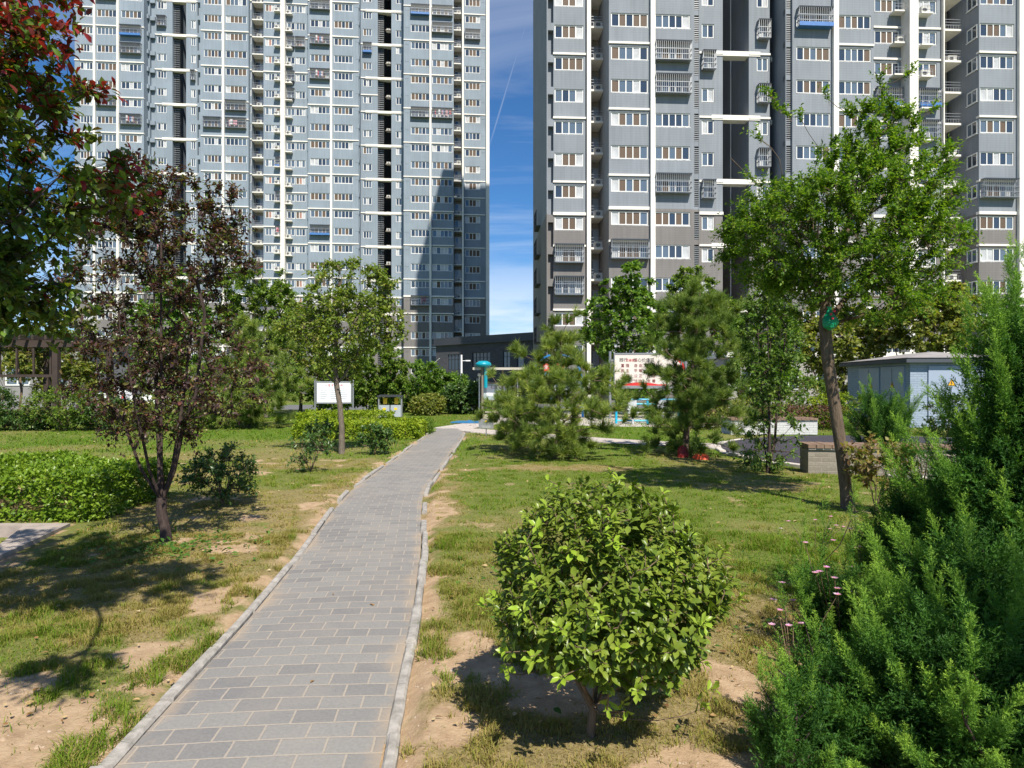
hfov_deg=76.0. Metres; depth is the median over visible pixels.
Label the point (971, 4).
window
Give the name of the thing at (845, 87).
window
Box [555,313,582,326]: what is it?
window
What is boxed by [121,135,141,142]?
window
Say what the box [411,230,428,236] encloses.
window
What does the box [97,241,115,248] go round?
window
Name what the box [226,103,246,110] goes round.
window
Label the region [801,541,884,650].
flowering plant
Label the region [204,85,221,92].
window
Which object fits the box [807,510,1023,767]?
juniper
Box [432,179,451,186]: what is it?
window
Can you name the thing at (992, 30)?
window
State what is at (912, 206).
leaning tree
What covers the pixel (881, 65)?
window
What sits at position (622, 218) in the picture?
window
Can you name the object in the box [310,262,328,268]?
window
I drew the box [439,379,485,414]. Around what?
garden shrub
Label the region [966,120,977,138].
window
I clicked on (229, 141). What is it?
window
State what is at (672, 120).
window
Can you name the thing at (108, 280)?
window
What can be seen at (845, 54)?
window
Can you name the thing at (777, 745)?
juniper
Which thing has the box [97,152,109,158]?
window
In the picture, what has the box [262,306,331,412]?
broadleaf tree
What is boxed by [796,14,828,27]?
window
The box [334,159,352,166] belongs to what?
window
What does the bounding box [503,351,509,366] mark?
window
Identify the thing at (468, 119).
window
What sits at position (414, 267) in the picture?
window
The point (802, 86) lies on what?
window
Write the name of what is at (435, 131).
window
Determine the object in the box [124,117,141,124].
window
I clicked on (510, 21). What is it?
sky
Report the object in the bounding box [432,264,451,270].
window
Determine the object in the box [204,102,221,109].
window
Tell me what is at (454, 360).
window
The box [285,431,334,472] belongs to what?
lawn shrub
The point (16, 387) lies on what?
building
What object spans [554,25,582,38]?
window
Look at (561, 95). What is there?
window
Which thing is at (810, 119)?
window
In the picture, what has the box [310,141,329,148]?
window
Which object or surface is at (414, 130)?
window
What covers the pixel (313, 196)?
window
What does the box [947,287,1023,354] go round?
broadleaf tree
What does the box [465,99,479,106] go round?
window
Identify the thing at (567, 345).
window
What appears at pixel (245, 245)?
window
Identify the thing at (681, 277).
broadleaf tree
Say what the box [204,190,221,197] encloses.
window
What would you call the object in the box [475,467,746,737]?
round bush
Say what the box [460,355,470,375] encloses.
street lamp
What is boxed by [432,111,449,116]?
window
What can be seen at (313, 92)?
window
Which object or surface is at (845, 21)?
window
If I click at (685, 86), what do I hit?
window
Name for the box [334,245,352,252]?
window
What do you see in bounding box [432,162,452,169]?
window
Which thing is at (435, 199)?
window
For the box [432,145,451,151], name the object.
window
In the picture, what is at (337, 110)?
window
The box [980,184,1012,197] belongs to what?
window
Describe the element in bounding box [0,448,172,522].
clipped hedge
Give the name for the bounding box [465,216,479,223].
window
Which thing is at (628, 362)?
billboard
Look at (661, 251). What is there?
window
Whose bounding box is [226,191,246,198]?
window
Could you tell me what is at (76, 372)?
broadleaf tree
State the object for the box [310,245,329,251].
window
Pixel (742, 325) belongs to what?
broadleaf tree
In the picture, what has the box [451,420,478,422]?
manhole cover
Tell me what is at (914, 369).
transformer kiosk
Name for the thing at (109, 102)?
window
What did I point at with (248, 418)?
pine tree
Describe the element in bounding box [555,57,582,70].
window
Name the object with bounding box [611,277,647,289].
window
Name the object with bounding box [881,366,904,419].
door
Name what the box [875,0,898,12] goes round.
window
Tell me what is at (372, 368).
garden shrub
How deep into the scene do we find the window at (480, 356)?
80.96 m
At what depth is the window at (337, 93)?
106.55 m
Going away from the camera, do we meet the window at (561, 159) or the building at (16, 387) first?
the building at (16, 387)
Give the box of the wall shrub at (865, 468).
[840,431,926,514]
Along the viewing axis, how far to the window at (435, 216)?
108.00 m
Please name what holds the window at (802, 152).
in the apartment tower at (645, 112)
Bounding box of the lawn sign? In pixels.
[479,419,492,435]
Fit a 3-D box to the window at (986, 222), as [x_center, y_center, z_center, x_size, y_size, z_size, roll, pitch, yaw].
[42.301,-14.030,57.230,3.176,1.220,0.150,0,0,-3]
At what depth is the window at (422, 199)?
107.68 m
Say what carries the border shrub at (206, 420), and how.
on the ground at (418, 714)
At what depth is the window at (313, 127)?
106.22 m
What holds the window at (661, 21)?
in the apartment tower at (645, 112)
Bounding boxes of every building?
[0,336,146,408]
[432,332,532,397]
[707,352,963,407]
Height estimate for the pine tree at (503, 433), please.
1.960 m
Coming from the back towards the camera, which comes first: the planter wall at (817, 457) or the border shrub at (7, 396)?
the border shrub at (7, 396)
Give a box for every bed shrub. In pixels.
[703,396,750,429]
[743,390,795,416]
[774,376,827,418]
[805,391,853,427]
[825,391,871,430]
[918,390,973,435]
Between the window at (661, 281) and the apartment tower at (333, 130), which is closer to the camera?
the window at (661, 281)
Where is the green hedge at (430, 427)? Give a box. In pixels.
[389,416,435,433]
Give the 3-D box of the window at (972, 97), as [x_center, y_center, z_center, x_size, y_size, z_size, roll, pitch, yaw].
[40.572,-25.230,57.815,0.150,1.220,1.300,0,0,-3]
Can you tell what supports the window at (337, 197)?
in the apartment tower at (333, 130)
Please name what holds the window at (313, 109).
in the apartment tower at (333, 130)
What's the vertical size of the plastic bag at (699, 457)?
0.160 m
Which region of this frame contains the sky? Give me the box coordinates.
[0,0,532,334]
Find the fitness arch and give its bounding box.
[531,354,583,416]
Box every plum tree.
[0,0,163,368]
[40,144,275,541]
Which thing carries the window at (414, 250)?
in the apartment tower at (333, 130)
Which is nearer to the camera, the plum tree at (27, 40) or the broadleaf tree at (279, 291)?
the plum tree at (27, 40)
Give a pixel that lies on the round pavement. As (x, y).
(817, 438)
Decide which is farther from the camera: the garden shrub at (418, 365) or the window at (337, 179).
the window at (337, 179)
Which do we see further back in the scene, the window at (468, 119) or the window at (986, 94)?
the window at (468, 119)
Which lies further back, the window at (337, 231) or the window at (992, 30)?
the window at (337, 231)
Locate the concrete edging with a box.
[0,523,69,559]
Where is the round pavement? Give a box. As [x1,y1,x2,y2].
[721,435,949,463]
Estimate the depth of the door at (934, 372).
23.87 m
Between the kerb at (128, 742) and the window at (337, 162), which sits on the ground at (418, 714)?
the kerb at (128, 742)
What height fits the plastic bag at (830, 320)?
0.300 m
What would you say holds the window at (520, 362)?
in the building at (493, 350)
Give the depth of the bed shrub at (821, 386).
25.75 m
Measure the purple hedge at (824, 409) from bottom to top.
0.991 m
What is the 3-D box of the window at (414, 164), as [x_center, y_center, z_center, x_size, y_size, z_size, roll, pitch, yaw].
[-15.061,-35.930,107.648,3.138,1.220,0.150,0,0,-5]
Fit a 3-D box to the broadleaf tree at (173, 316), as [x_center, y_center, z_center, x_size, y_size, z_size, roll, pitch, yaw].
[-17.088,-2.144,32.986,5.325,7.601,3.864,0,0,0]
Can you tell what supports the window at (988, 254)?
in the apartment tower at (645, 112)
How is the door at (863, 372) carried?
in the transformer kiosk
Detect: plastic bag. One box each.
[677,445,688,457]
[692,453,708,459]
[822,307,838,330]
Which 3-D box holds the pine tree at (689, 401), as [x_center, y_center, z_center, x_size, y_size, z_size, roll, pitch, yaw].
[3.990,-0.461,14.721,3.040,4.478,3.068,0,0,-8]
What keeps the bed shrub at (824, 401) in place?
on the ground at (418, 714)
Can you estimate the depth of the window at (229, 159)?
105.03 m
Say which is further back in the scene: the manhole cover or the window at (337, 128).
the window at (337, 128)
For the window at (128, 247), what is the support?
in the apartment tower at (333, 130)
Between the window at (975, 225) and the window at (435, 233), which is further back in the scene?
the window at (435, 233)
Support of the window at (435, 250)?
in the apartment tower at (333, 130)
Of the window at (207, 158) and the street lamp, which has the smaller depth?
the street lamp
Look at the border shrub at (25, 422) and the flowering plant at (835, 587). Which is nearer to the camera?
the flowering plant at (835, 587)
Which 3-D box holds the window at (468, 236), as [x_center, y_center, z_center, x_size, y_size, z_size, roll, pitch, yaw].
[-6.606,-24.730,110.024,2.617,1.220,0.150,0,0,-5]
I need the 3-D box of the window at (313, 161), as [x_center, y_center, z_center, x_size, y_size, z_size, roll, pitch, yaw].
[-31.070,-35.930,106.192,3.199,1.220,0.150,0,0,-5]
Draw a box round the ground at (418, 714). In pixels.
[0,394,951,767]
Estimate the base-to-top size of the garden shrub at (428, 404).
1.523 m
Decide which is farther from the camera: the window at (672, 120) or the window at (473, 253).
the window at (473, 253)
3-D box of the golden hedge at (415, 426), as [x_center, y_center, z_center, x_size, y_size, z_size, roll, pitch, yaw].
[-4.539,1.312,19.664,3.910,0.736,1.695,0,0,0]
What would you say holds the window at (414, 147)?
in the apartment tower at (333, 130)
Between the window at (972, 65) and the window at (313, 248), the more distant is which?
the window at (313, 248)
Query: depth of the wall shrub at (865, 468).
7.92 m
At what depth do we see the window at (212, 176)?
104.70 m
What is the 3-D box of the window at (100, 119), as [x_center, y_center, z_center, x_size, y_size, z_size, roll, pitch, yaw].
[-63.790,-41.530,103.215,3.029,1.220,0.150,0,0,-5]
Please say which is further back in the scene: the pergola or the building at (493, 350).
the building at (493, 350)
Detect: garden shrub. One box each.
[304,348,369,414]
[325,337,410,410]
[365,357,445,412]
[405,392,446,415]
[409,370,469,410]
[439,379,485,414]
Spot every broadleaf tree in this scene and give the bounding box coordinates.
[1,306,105,408]
[116,266,220,415]
[211,257,317,416]
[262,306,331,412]
[578,259,669,414]
[655,265,743,411]
[721,297,804,408]
[795,302,912,403]
[867,279,985,355]
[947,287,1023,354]
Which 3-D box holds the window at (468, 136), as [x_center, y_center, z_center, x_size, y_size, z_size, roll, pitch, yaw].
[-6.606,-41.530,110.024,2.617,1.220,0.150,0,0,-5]
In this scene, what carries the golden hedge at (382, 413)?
on the ground at (418, 714)
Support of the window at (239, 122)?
in the apartment tower at (333, 130)
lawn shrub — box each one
[171,440,262,508]
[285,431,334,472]
[301,418,338,450]
[353,421,396,454]
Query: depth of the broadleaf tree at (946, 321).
30.24 m
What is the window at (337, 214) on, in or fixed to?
in the apartment tower at (333, 130)
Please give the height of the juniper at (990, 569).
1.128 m
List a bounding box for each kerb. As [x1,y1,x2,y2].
[90,432,429,767]
[381,432,465,767]
[460,430,715,448]
[714,438,926,477]
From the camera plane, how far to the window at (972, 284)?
57.63 m
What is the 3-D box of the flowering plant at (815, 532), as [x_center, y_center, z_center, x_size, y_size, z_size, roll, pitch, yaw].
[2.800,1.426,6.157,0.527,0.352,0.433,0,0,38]
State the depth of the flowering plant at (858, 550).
4.40 m
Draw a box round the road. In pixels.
[13,404,644,409]
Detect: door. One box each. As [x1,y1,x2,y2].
[859,368,879,415]
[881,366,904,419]
[928,366,982,420]
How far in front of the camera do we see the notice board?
23.47 m
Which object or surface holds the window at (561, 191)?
in the apartment tower at (645, 112)
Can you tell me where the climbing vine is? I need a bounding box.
[0,325,86,418]
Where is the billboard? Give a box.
[609,351,686,418]
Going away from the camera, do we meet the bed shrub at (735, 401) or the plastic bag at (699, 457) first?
the plastic bag at (699, 457)
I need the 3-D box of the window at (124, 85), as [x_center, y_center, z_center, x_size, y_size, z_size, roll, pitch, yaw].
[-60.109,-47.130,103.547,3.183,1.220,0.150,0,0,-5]
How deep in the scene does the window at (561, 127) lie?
57.50 m
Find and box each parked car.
[99,390,131,400]
[130,395,154,402]
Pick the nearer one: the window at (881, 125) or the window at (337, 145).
the window at (881, 125)
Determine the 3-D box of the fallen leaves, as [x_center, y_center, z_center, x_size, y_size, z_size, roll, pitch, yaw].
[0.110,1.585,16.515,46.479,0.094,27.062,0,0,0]
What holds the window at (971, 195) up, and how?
in the apartment tower at (645, 112)
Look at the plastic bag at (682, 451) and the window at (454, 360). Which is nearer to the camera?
the plastic bag at (682, 451)
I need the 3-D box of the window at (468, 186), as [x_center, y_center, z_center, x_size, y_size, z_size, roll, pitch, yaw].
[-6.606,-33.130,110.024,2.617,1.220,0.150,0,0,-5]
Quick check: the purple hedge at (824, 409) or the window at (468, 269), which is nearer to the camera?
the purple hedge at (824, 409)
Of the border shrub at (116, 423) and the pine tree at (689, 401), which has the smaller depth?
the pine tree at (689, 401)
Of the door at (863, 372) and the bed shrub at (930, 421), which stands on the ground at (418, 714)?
the bed shrub at (930, 421)
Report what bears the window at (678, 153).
in the apartment tower at (645, 112)
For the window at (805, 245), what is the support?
in the apartment tower at (645, 112)
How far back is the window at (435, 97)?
108.00 m
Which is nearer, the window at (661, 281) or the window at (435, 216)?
the window at (661, 281)
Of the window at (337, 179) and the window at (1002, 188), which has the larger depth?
the window at (337, 179)
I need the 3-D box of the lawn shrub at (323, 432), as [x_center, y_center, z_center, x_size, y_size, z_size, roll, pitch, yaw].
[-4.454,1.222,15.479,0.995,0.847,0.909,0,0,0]
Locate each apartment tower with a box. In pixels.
[74,0,488,393]
[533,0,1023,402]
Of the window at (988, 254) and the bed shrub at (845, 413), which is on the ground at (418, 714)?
the bed shrub at (845, 413)
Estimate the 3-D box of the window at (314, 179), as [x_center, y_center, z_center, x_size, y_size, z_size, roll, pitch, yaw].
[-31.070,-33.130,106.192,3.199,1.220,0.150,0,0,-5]
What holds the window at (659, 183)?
in the apartment tower at (645, 112)
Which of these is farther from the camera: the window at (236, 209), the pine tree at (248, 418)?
the window at (236, 209)
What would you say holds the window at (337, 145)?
in the apartment tower at (333, 130)
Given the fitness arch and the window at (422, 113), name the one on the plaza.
the fitness arch
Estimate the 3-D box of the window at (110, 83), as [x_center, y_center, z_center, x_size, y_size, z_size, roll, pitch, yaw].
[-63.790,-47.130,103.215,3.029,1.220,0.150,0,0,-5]
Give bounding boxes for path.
[115,428,463,767]
[436,418,507,427]
[442,428,720,447]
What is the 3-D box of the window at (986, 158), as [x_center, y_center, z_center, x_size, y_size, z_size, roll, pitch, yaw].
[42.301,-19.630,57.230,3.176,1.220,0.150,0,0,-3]
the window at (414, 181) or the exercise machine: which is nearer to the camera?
the exercise machine
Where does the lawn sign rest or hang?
on the ground at (418, 714)
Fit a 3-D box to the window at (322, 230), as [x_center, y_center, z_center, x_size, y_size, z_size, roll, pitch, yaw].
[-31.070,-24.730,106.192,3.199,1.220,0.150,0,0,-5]
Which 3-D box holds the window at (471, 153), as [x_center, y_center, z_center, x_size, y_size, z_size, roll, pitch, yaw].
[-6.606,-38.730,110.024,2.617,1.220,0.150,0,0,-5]
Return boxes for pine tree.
[185,310,313,427]
[471,373,545,450]
[481,304,643,459]
[622,271,767,455]
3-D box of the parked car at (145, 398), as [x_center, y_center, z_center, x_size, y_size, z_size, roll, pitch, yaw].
[-21.846,0.848,42.000,4.340,1.495,1.790,0,0,-2]
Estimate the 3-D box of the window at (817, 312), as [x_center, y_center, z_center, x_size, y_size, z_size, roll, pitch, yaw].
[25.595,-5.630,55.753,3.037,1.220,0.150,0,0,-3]
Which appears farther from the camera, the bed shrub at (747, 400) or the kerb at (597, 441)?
the bed shrub at (747, 400)
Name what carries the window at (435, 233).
in the apartment tower at (333, 130)
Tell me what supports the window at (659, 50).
in the apartment tower at (645, 112)
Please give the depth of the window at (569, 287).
57.50 m
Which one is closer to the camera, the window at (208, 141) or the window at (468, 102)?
the window at (208, 141)
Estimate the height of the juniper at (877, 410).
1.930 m
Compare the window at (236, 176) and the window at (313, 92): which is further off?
the window at (313, 92)
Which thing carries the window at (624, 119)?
in the apartment tower at (645, 112)
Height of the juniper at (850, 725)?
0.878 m
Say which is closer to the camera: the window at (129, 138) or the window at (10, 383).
the window at (10, 383)
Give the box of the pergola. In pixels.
[0,335,124,427]
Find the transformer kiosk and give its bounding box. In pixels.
[839,352,982,427]
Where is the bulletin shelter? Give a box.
[473,367,523,408]
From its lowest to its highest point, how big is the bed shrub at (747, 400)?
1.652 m
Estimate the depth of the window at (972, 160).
57.78 m
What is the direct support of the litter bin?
on the ground at (418, 714)
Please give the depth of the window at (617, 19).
55.66 m
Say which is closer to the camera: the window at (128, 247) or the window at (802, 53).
the window at (802, 53)
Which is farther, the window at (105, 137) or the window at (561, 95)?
the window at (105, 137)
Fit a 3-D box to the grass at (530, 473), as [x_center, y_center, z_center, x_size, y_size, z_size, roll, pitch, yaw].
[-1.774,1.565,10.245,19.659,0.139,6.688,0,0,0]
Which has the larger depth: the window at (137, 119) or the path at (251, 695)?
the window at (137, 119)
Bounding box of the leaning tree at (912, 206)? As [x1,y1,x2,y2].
[707,60,984,510]
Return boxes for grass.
[0,412,950,460]
[0,525,903,767]
[1,459,920,533]
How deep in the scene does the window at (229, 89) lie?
105.03 m
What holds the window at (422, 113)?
in the apartment tower at (333, 130)
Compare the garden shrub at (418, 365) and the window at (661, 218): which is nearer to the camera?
the garden shrub at (418, 365)
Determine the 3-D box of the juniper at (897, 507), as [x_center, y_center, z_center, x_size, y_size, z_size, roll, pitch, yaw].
[2.693,0.792,4.308,1.109,1.754,0.908,0,0,-9]
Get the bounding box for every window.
[5,367,29,385]
[97,80,115,88]
[97,116,115,123]
[97,134,115,141]
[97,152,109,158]
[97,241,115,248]
[97,258,110,265]
[98,276,115,283]
[102,98,115,105]
[121,81,141,89]
[121,99,141,106]
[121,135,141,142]
[121,241,138,248]
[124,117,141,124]
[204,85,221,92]
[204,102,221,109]
[204,120,221,126]
[204,137,221,144]
[204,155,221,162]
[204,172,221,179]
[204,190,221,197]
[225,138,246,145]
[225,208,246,215]
[226,86,246,93]
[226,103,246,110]
[226,121,246,128]
[226,156,246,163]
[226,173,246,180]
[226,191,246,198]
[226,243,246,250]
[226,261,243,267]
[237,226,246,232]
[310,89,329,96]
[310,106,329,113]
[310,124,329,131]
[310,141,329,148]
[310,158,329,165]
[310,175,329,182]
[310,193,329,199]
[310,210,329,217]
[310,227,328,232]
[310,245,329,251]
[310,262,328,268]
[334,90,352,97]
[334,107,352,114]
[334,124,352,131]
[334,142,352,149]
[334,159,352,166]
[334,176,352,183]
[334,193,352,200]
[334,211,352,217]
[334,228,352,235]
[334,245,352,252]
[411,93,428,100]
[411,110,428,116]
[411,127,428,134]
[411,144,428,151]
[411,161,428,168]
[411,178,428,185]
[411,195,428,202]
[411,212,428,219]
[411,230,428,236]
[411,247,428,253]
[411,264,428,270]
[432,94,451,101]
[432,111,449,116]
[432,128,451,135]
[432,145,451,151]
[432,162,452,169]
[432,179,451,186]
[432,196,451,203]
[432,213,451,219]
[432,230,451,236]
[432,247,451,254]
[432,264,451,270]
[448,354,460,369]
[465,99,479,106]
[465,116,479,123]
[465,133,479,139]
[465,149,479,156]
[465,166,479,173]
[465,183,479,189]
[465,199,479,206]
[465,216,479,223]
[465,233,479,239]
[465,250,479,256]
[465,266,479,273]
[473,352,489,370]
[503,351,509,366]
[517,354,523,366]
[554,0,582,6]
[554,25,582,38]
[554,121,583,134]
[554,185,583,198]
[554,217,582,230]
[554,249,581,262]
[554,281,581,294]
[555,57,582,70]
[555,89,582,102]
[555,153,582,166]
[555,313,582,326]
[556,345,582,354]
[610,46,647,60]
[610,79,648,93]
[610,112,648,126]
[611,13,648,27]
[611,145,647,159]
[611,178,648,192]
[611,211,648,225]
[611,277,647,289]
[612,244,647,257]
[655,14,690,28]
[655,113,690,127]
[655,146,690,160]
[655,212,689,225]
[655,245,689,258]
[655,278,682,291]
[657,48,689,58]
[657,80,689,91]
[657,179,689,191]
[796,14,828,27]
[796,47,830,61]
[796,80,829,93]
[796,113,830,127]
[796,146,829,159]
[798,311,819,321]
[804,245,820,258]
[839,15,871,29]
[839,48,871,62]
[839,81,871,95]
[839,114,870,127]
[874,31,898,43]
[874,94,898,106]
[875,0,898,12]
[875,62,898,75]
[880,125,898,138]
[966,0,977,13]
[966,24,977,44]
[966,56,977,75]
[966,88,977,107]
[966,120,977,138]
[966,152,977,170]
[966,248,977,264]
[967,184,977,200]
[967,216,977,232]
[968,280,977,294]
[980,0,1012,5]
[980,23,1012,37]
[980,56,1013,69]
[980,88,1012,101]
[980,120,1012,133]
[980,152,1014,165]
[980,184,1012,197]
[980,216,1012,229]
[980,248,1012,261]
[980,280,1012,293]
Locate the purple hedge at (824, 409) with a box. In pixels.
[700,403,852,428]
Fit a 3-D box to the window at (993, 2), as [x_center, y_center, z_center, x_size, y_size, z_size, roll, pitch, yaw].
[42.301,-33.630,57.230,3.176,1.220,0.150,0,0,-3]
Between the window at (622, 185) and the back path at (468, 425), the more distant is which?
the window at (622, 185)
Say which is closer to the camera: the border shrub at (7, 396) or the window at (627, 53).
the border shrub at (7, 396)
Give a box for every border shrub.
[0,385,21,426]
[0,408,63,431]
[18,383,104,430]
[66,392,131,430]
[107,400,168,430]
[163,389,222,428]
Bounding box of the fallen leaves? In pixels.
[0,419,925,727]
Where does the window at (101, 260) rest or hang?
in the apartment tower at (333, 130)
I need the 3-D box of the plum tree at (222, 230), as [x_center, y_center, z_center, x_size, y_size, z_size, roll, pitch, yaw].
[-3.531,-0.364,6.599,2.190,4.040,1.785,0,0,0]
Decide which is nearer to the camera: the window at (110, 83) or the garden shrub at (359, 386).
the garden shrub at (359, 386)
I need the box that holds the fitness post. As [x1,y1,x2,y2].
[475,361,490,414]
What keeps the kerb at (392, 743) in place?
on the ground at (418, 714)
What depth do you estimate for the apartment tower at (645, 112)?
57.23 m
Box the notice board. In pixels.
[314,380,353,418]
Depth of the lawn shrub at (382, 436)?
14.62 m
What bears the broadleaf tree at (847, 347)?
on the ground at (418, 714)
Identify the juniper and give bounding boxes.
[742,647,842,767]
[759,573,914,767]
[772,480,885,658]
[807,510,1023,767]
[842,373,949,622]
[843,374,926,442]
[849,493,1023,661]
[874,230,1023,593]
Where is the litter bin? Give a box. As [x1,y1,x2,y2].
[377,395,403,416]
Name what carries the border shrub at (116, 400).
on the ground at (418, 714)
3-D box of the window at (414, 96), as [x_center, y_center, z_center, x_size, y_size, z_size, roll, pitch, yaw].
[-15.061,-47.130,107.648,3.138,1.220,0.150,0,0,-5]
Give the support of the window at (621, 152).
in the apartment tower at (645, 112)
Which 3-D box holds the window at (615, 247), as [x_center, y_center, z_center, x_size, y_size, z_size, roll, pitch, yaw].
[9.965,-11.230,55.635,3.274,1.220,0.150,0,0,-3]
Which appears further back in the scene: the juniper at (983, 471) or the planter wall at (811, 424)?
the planter wall at (811, 424)
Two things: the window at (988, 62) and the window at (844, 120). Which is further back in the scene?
the window at (988, 62)
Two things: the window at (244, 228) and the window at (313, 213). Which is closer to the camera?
the window at (244, 228)
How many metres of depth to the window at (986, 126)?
57.24 m
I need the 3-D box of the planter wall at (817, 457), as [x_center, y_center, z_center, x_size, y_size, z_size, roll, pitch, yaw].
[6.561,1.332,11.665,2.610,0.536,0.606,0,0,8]
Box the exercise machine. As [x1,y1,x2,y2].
[615,399,674,423]
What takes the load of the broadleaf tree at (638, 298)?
on the ground at (418, 714)
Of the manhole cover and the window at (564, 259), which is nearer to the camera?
the manhole cover
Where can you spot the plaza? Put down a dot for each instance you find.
(619, 418)
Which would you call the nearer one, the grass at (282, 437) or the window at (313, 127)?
the grass at (282, 437)
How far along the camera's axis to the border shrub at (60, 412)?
22.22 m
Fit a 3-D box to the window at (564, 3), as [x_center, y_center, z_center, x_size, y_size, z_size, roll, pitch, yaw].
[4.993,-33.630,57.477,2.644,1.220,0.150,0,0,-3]
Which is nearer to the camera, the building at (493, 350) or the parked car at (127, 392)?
the parked car at (127, 392)
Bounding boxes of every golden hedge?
[290,415,427,439]
[295,407,395,429]
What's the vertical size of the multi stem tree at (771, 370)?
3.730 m
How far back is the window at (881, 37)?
58.39 m
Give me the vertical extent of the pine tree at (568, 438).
3.374 m
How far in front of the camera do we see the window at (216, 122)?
104.72 m
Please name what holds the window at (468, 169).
in the apartment tower at (333, 130)
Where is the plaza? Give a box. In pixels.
[483,412,716,426]
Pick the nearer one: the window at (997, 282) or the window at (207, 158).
the window at (997, 282)
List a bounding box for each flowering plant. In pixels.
[768,581,840,662]
[781,516,844,550]
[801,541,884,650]
[848,516,888,617]
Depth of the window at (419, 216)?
107.68 m
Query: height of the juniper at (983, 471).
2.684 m
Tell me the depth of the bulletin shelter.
33.98 m
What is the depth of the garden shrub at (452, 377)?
37.38 m
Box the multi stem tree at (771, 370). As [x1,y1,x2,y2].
[728,287,818,474]
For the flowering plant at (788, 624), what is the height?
0.446 m
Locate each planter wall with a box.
[721,417,817,434]
[799,442,955,475]
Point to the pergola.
(52, 367)
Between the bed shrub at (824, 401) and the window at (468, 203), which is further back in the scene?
the window at (468, 203)
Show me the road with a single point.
(291, 407)
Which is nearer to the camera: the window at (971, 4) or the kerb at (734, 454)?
the kerb at (734, 454)
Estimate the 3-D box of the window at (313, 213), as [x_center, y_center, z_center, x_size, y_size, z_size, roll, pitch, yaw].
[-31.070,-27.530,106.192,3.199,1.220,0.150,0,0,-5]
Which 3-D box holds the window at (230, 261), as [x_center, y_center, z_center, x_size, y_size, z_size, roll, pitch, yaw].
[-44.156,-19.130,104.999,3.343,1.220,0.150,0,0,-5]
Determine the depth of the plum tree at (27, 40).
3.46 m
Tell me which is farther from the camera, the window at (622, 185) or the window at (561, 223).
the window at (561, 223)
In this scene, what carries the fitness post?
on the plaza
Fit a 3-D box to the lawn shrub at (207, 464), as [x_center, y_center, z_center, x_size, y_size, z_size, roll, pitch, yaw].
[-3.855,1.182,8.597,1.091,0.917,1.044,0,0,0]
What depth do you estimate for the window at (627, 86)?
55.65 m
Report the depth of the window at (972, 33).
57.78 m
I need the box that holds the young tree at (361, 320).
[265,255,412,453]
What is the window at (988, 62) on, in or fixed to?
in the apartment tower at (645, 112)
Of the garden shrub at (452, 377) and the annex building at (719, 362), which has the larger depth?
the annex building at (719, 362)
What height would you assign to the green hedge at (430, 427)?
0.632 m
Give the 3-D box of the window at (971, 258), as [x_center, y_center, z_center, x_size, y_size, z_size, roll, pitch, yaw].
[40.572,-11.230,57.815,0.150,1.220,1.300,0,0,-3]
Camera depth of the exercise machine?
26.40 m
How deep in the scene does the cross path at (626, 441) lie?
18.76 m
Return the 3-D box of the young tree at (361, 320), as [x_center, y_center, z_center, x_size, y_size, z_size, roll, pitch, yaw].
[-3.912,-0.656,14.754,2.770,4.613,2.539,0,0,43]
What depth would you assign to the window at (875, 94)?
58.40 m
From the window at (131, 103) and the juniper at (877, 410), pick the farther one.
the window at (131, 103)
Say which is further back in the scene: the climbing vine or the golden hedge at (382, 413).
the climbing vine

